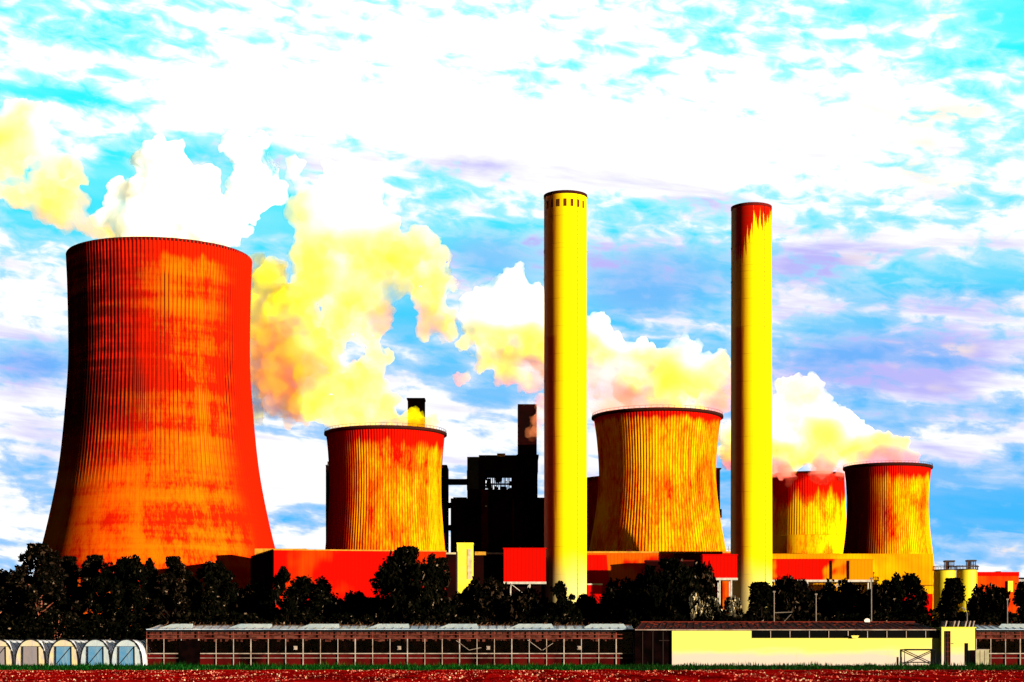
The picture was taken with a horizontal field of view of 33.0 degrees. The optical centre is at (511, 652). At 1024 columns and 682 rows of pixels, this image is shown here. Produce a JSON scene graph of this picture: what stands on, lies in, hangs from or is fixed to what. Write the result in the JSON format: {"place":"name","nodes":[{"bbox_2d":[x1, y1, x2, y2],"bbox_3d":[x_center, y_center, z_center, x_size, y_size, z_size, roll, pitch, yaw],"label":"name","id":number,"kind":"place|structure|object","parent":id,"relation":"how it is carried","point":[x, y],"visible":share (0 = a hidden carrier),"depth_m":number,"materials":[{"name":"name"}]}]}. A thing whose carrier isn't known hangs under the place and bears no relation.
{"place":"outdoors","nodes":[
{"label":"outdoors","id":0,"kind":"place"},
{"bbox_2d":[34,236,274,614],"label":"cooling tower","id":1,"kind":"structure","parent":0,"point":[158,461],"depth_m":723.38,"materials":[{"name":"concrete"}]},
{"bbox_2d":[251,549,446,608],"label":"industrial hall","id":2,"kind":"structure","parent":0,"point":[343,572],"depth_m":659.12,"materials":[{"name":"red metal"}]},
{"bbox_2d":[324,422,446,549],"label":"cooling tower","id":3,"kind":"structure","parent":0,"point":[385,487],"depth_m":772.07,"materials":[{"name":"orange concrete"}]},
{"bbox_2d":[456,543,473,592],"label":"stair tower","id":4,"kind":"structure","parent":0,"point":[464,563],"depth_m":690.00,"materials":[{"name":"concrete"}]},
{"bbox_2d":[446,552,540,600],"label":"industrial hall","id":5,"kind":"structure","parent":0,"point":[487,564],"depth_m":742.00,"materials":[{"name":"metal"}]},
{"bbox_2d":[0,669,1023,681],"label":"field","id":6,"kind":"structure","parent":0,"point":[493,675],"depth_m":138.12,"materials":[{"name":"soil"}]},
{"bbox_2d":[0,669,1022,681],"bbox_3d":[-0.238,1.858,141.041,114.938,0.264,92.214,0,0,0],"label":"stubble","id":7,"kind":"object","parent":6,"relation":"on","point":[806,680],"visible":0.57,"depth_m":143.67,"materials":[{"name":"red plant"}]},
{"bbox_2d":[0,0,1023,577],"label":"sky","id":8,"kind":"structure","parent":0,"point":[383,170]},
{"bbox_2d":[587,476,598,550],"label":"cooling tower","id":9,"kind":"structure","parent":0,"point":[592,487],"depth_m":1066.41,"materials":[{"name":"concrete"}]},
{"bbox_2d":[587,583,602,603],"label":"shed","id":10,"kind":"structure","parent":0,"point":[594,590],"depth_m":772.00,"materials":[{"name":"red metal"}]},
{"bbox_2d":[589,405,725,550],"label":"cooling tower","id":11,"kind":"structure","parent":0,"point":[657,488],"depth_m":814.05,"materials":[{"name":"orange concrete"}]},
{"bbox_2d":[587,546,730,628],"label":"industrial hall","id":12,"kind":"structure","parent":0,"point":[603,567],"depth_m":780.00,"materials":[{"name":"red metal"}]},
{"bbox_2d":[634,618,939,665],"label":"packing shed","id":13,"kind":"structure","parent":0,"point":[865,641],"depth_m":266.00,"materials":[{"name":"paint"}]},
{"bbox_2d":[634,630,671,665],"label":"doorway","id":14,"kind":"structure","parent":13,"relation":"in","point":[655,646],"depth_m":266.38,"materials":[{"name":"metal"}]},
{"bbox_2d":[751,630,939,638],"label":"window","id":15,"kind":"structure","parent":13,"relation":"in","point":[755,634],"depth_m":266.25,"materials":[{"name":"black glass"}]},
{"bbox_2d":[772,471,845,553],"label":"cooling tower","id":16,"kind":"structure","parent":0,"point":[808,512],"depth_m":1127.27,"materials":[{"name":"concrete"}]},
{"bbox_2d":[772,554,933,613],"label":"industrial hall","id":17,"kind":"structure","parent":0,"point":[886,566],"depth_m":840.00,"materials":[{"name":"orange metal"}]},
{"bbox_2d":[843,460,933,565],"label":"cooling tower","id":18,"kind":"structure","parent":0,"point":[887,507],"depth_m":1028.37,"materials":[{"name":"orange concrete"}]},
{"bbox_2d":[933,621,975,665],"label":"utility block","id":19,"kind":"structure","parent":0,"point":[957,643],"depth_m":265.00,"materials":[{"name":"paint"}]},
{"bbox_2d":[945,631,950,664],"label":"door","id":20,"kind":"structure","parent":19,"relation":"in","point":[947,633],"depth_m":264.95,"materials":[{"name":"brown wood"}]},
{"bbox_2d":[965,643,967,664],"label":"door","id":21,"kind":"structure","parent":19,"relation":"in","point":[966,644],"depth_m":264.89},
{"label":"ground","id":22,"kind":"structure","parent":0,"visible":0},
{"bbox_2d":[0,568,22,638],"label":"tree","id":23,"kind":"object","parent":22,"relation":"on","point":[7,610],"visible":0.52,"depth_m":319.16,"materials":[{"name":"black plant"}]},
{"bbox_2d":[0,570,42,638],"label":"tree","id":24,"kind":"object","parent":22,"relation":"on","point":[20,610],"visible":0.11,"depth_m":329.02,"materials":[{"name":"black plant"}]},
{"bbox_2d":[0,542,81,639],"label":"tree","id":25,"kind":"object","parent":22,"relation":"on","point":[50,572],"visible":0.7,"depth_m":309.84,"materials":[{"name":"black plant"}]},
{"bbox_2d":[43,555,95,639],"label":"tree","id":26,"kind":"object","parent":22,"relation":"on","point":[69,565],"visible":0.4,"depth_m":325.46,"materials":[{"name":"black plant"}]},
{"bbox_2d":[69,554,116,639],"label":"tree","id":27,"kind":"object","parent":22,"relation":"on","point":[91,565],"visible":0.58,"depth_m":316.02,"materials":[{"name":"black plant"}]},
{"bbox_2d":[86,554,162,639],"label":"tree","id":28,"kind":"object","parent":22,"relation":"on","point":[129,595],"visible":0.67,"depth_m":310.78,"materials":[{"name":"black plant"}]},
{"bbox_2d":[141,558,168,623],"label":"tree","id":29,"kind":"object","parent":22,"relation":"on","point":[149,564],"visible":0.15,"depth_m":322.15,"materials":[{"name":"black plant"}]},
{"bbox_2d":[144,556,203,624],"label":"tree","id":30,"kind":"object","parent":22,"relation":"on","point":[173,599],"visible":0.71,"depth_m":311.34,"materials":[{"name":"black plant"}]},
{"bbox_2d":[170,576,203,620],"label":"tree","id":31,"kind":"object","parent":22,"relation":"on","point":[202,587],"visible":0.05,"depth_m":326.63,"materials":[{"name":"black plant"}]},
{"bbox_2d":[186,559,238,624],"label":"tree","id":32,"kind":"object","parent":22,"relation":"on","point":[220,587],"visible":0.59,"depth_m":312.61,"materials":[{"name":"black plant"}]},
{"bbox_2d":[226,584,267,623],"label":"tree","id":33,"kind":"object","parent":22,"relation":"on","point":[250,599],"visible":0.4,"depth_m":320.60,"materials":[{"name":"black plant"}]},
{"bbox_2d":[263,566,304,624],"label":"tree","id":34,"kind":"object","parent":22,"relation":"on","point":[281,578],"visible":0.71,"depth_m":311.08,"materials":[{"name":"black plant"}]},
{"bbox_2d":[274,575,343,624],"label":"tree","id":35,"kind":"object","parent":22,"relation":"on","point":[321,597],"visible":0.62,"depth_m":313.17,"materials":[{"name":"black plant"}]},
{"bbox_2d":[316,590,368,623],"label":"tree","id":36,"kind":"object","parent":22,"relation":"on","point":[349,602],"visible":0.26,"depth_m":318.72,"materials":[{"name":"black plant"}]},
{"bbox_2d":[354,594,399,624],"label":"tree","id":37,"kind":"object","parent":22,"relation":"on","point":[362,610],"visible":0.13,"depth_m":316.20,"materials":[{"name":"black plant"}]},
{"bbox_2d":[326,461,448,551],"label":"boiler house","id":38,"kind":"structure","parent":22,"relation":"on","point":[445,489],"depth_m":960.00,"materials":[{"name":"metal"}]},
{"bbox_2d":[367,545,458,624],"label":"tree","id":39,"kind":"object","parent":22,"relation":"on","point":[401,574],"visible":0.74,"depth_m":306.79,"materials":[{"name":"black plant"}]},
{"bbox_2d":[407,398,425,426],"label":"flue stack","id":40,"kind":"object","parent":22,"relation":"on","point":[416,411],"visible":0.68,"depth_m":1000.00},
{"bbox_2d":[427,557,462,623],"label":"tree","id":41,"kind":"object","parent":22,"relation":"on","point":[447,577],"visible":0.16,"depth_m":317.48,"materials":[{"name":"black plant"}]},
{"bbox_2d":[451,575,512,624],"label":"tree","id":42,"kind":"object","parent":22,"relation":"on","point":[477,600],"visible":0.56,"depth_m":316.75,"materials":[{"name":"black plant"}]},
{"bbox_2d":[447,404,543,596],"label":"boiler house","id":43,"kind":"structure","parent":22,"relation":"on","point":[490,519],"depth_m":905.00,"materials":[{"name":"metal"}]},
{"bbox_2d":[0,608,1014,639],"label":"undergrowth","id":44,"kind":"object","parent":22,"relation":"on","point":[114,625],"visible":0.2,"depth_m":298.66,"materials":[{"name":"black plant"}]},
{"bbox_2d":[0,660,1023,670],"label":"grass verge","id":45,"kind":"object","parent":22,"relation":"on","point":[531,669],"depth_m":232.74,"materials":[{"name":"plant"}]},
{"bbox_2d":[0,639,23,665],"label":"polytunnel","id":46,"kind":"structure","parent":45,"relation":"on","point":[8,648],"depth_m":264.04,"materials":[{"name":"beige plastic"}]},
{"bbox_2d":[0,646,9,664],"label":"door","id":47,"kind":"structure","parent":46,"relation":"in","point":[2,648],"depth_m":263.92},
{"bbox_2d":[14,639,56,665],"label":"polytunnel","id":48,"kind":"structure","parent":45,"relation":"on","point":[31,651],"depth_m":263.98,"materials":[{"name":"beige plastic"}]},
{"bbox_2d":[19,646,41,664],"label":"door","id":49,"kind":"structure","parent":48,"relation":"in","point":[30,654],"depth_m":263.92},
{"bbox_2d":[47,639,88,664],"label":"polytunnel","id":50,"kind":"structure","parent":45,"relation":"on","point":[67,651],"depth_m":263.93,"materials":[{"name":"beige plastic"}]},
{"bbox_2d":[52,646,74,664],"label":"door","id":51,"kind":"structure","parent":50,"relation":"in","point":[62,653],"depth_m":263.92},
{"bbox_2d":[80,639,119,665],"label":"polytunnel","id":52,"kind":"structure","parent":45,"relation":"on","point":[93,651],"depth_m":263.92,"materials":[{"name":"white plastic"}]},
{"bbox_2d":[84,646,106,664],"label":"door","id":53,"kind":"structure","parent":52,"relation":"in","point":[94,653],"depth_m":263.92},
{"bbox_2d":[111,639,165,664],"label":"polytunnel","id":54,"kind":"structure","parent":45,"relation":"on","point":[129,651],"depth_m":264.04,"materials":[{"name":"white plastic"}]},
{"bbox_2d":[115,646,137,664],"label":"door","id":55,"kind":"structure","parent":54,"relation":"in","point":[125,654],"depth_m":263.92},
{"bbox_2d":[146,622,633,665],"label":"greenhouse","id":56,"kind":"object","parent":45,"relation":"on","point":[189,652],"visible":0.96,"depth_m":268.15,"materials":[{"name":"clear glass"}]},
{"bbox_2d":[179,641,199,665],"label":"door","id":57,"kind":"structure","parent":56,"relation":"in","point":[189,651],"depth_m":267.75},
{"bbox_2d":[151,639,628,654],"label":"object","id":58,"kind":"object","parent":56,"relation":"attached to","point":[345,648],"visible":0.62,"depth_m":270.85,"materials":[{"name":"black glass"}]},
{"bbox_2d":[773,591,791,620],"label":"steel pole","id":59,"kind":"object","parent":45,"relation":"on","point":[774,612],"visible":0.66,"depth_m":283.94,"materials":[{"name":"grey metal"}]},
{"bbox_2d":[815,594,816,620],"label":"steel pole","id":60,"kind":"object","parent":45,"relation":"on","point":[815,607],"visible":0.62,"depth_m":281.97,"materials":[{"name":"grey metal"}]},
{"bbox_2d":[870,578,872,620],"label":"steel pole","id":61,"kind":"object","parent":45,"relation":"on","point":[871,598],"visible":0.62,"depth_m":283.91,"materials":[{"name":"grey metal"}]},
{"bbox_2d":[901,649,935,663],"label":"gate frame","id":62,"kind":"object","parent":45,"relation":"on","point":[918,656],"visible":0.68,"depth_m":265.53,"materials":[{"name":"beige metal"}]},
{"bbox_2d":[970,649,989,664],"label":"meter box","id":63,"kind":"object","parent":45,"relation":"on","point":[977,656],"visible":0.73,"depth_m":265.10,"materials":[{"name":"beige metal"}]},
{"bbox_2d":[974,622,1023,665],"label":"greenhouse","id":64,"kind":"object","parent":45,"relation":"on","point":[993,638],"visible":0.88,"depth_m":268.50,"materials":[{"name":"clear glass"}]},
{"bbox_2d":[1006,599,1008,654],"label":"steel pole","id":65,"kind":"object","parent":45,"relation":"on","point":[1007,623],"visible":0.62,"depth_m":283.91,"materials":[{"name":"grey metal"}]},
{"bbox_2d":[489,587,548,623],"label":"tree","id":66,"kind":"object","parent":22,"relation":"on","point":[524,605],"visible":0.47,"depth_m":313.92,"materials":[{"name":"black plant"}]},
{"bbox_2d":[21,607,1022,637],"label":"hedge","id":67,"kind":"object","parent":22,"relation":"on","point":[1012,616],"visible":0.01,"depth_m":355.04,"materials":[{"name":"black plant"}]},
{"bbox_2d":[503,548,546,594],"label":"conveyor gallery","id":68,"kind":"object","parent":22,"relation":"on","point":[524,566],"visible":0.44,"depth_m":735.00,"materials":[{"name":"red metal"}]},
{"bbox_2d":[544,580,584,624],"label":"tree","id":69,"kind":"object","parent":22,"relation":"on","point":[564,607],"visible":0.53,"depth_m":311.28,"materials":[{"name":"black plant"}]},
{"bbox_2d":[544,190,586,607],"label":"chimney","id":70,"kind":"object","parent":22,"relation":"on","point":[565,378],"visible":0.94,"depth_m":751.82,"materials":[{"name":"yellow concrete"}]},
{"bbox_2d":[573,593,606,624],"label":"tree","id":71,"kind":"object","parent":22,"relation":"on","point":[591,609],"visible":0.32,"depth_m":319.69,"materials":[{"name":"black plant"}]},
{"bbox_2d":[599,576,645,624],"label":"tree","id":72,"kind":"object","parent":22,"relation":"on","point":[616,601],"visible":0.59,"depth_m":314.64,"materials":[{"name":"black plant"}]},
{"bbox_2d":[625,557,708,626],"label":"tree","id":73,"kind":"object","parent":22,"relation":"on","point":[670,588],"visible":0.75,"depth_m":310.53,"materials":[{"name":"black plant"}]},
{"bbox_2d":[644,560,700,605],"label":"annexe","id":74,"kind":"structure","parent":22,"relation":"on","point":[654,563],"depth_m":768.00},
{"bbox_2d":[672,553,702,559],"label":"annexe","id":75,"kind":"structure","parent":22,"relation":"on","point":[689,556],"depth_m":775.00,"materials":[{"name":"black"}]},
{"bbox_2d":[689,592,701,620],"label":"flowering bush","id":76,"kind":"object","parent":22,"relation":"on","point":[695,603],"visible":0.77,"depth_m":305.11,"materials":[{"name":"white plant"}]},
{"bbox_2d":[685,560,719,620],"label":"tree","id":77,"kind":"object","parent":22,"relation":"on","point":[707,577],"visible":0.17,"depth_m":321.13,"materials":[{"name":"black plant"}]},
{"bbox_2d":[698,597,724,620],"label":"flowering bush","id":78,"kind":"object","parent":22,"relation":"on","point":[712,605],"visible":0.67,"depth_m":305.87,"materials":[{"name":"white plant"}]},
{"bbox_2d":[700,554,737,604],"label":"conveyor gallery","id":79,"kind":"object","parent":22,"relation":"on","point":[724,566],"visible":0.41,"depth_m":735.00,"materials":[{"name":"red metal"}]},
{"bbox_2d":[716,468,721,517],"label":"boiler house","id":80,"kind":"structure","parent":22,"relation":"on","point":[718,481],"depth_m":930.00,"materials":[{"name":"black metal"}]},
{"bbox_2d":[724,596,742,619],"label":"flowering bush","id":81,"kind":"object","parent":22,"relation":"on","point":[730,603],"visible":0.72,"depth_m":305.45,"materials":[{"name":"white plant"}]},
{"bbox_2d":[731,202,771,612],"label":"chimney","id":82,"kind":"object","parent":22,"relation":"on","point":[751,384],"visible":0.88,"depth_m":752.23,"materials":[{"name":"yellow concrete"}]},
{"bbox_2d":[746,581,773,620],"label":"tree","id":83,"kind":"object","parent":22,"relation":"on","point":[760,598],"visible":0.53,"depth_m":307.04,"materials":[{"name":"black plant"}]},
{"bbox_2d":[768,573,824,620],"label":"tree","id":84,"kind":"object","parent":22,"relation":"on","point":[795,597],"visible":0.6,"depth_m":315.46,"materials":[{"name":"black plant"}]},
{"bbox_2d":[772,559,873,589],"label":"conveyor gallery","id":85,"kind":"object","parent":22,"relation":"on","point":[836,570],"visible":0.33,"depth_m":800.00,"materials":[{"name":"red metal"}]},
{"bbox_2d":[818,577,868,620],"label":"tree","id":86,"kind":"object","parent":22,"relation":"on","point":[846,596],"visible":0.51,"depth_m":318.74,"materials":[{"name":"black plant"}]},
{"bbox_2d":[855,579,893,620],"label":"tree","id":87,"kind":"object","parent":22,"relation":"on","point":[878,591],"visible":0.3,"depth_m":321.95,"materials":[{"name":"black plant"}]},
{"bbox_2d":[881,572,929,623],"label":"tree","id":88,"kind":"object","parent":22,"relation":"on","point":[897,600],"visible":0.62,"depth_m":310.41,"materials":[{"name":"black plant"}]},
{"bbox_2d":[932,560,956,617],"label":"silo","id":89,"kind":"object","parent":22,"relation":"on","point":[940,576],"visible":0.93,"depth_m":792.02,"materials":[{"name":"metal"}]},
{"bbox_2d":[935,577,965,620],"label":"tree","id":90,"kind":"object","parent":22,"relation":"on","point":[952,595],"visible":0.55,"depth_m":307.13,"materials":[{"name":"black plant"}]},
{"bbox_2d":[956,560,977,611],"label":"silo","id":91,"kind":"object","parent":22,"relation":"on","point":[968,575],"visible":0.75,"depth_m":801.75,"materials":[{"name":"metal"}]},
{"bbox_2d":[966,583,1017,623],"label":"tree","id":92,"kind":"object","parent":22,"relation":"on","point":[993,599],"visible":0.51,"depth_m":315.24,"materials":[{"name":"black plant"}]},
{"bbox_2d":[977,571,1018,614],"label":"workshop","id":93,"kind":"structure","parent":22,"relation":"on","point":[1006,580],"depth_m":860.00,"materials":[{"name":"orange metal"}]},
{"bbox_2d":[1012,581,1023,623],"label":"tree","id":94,"kind":"object","parent":22,"relation":"on","point":[1018,598],"visible":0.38,"depth_m":312.94,"materials":[{"name":"black plant"}]}
]}

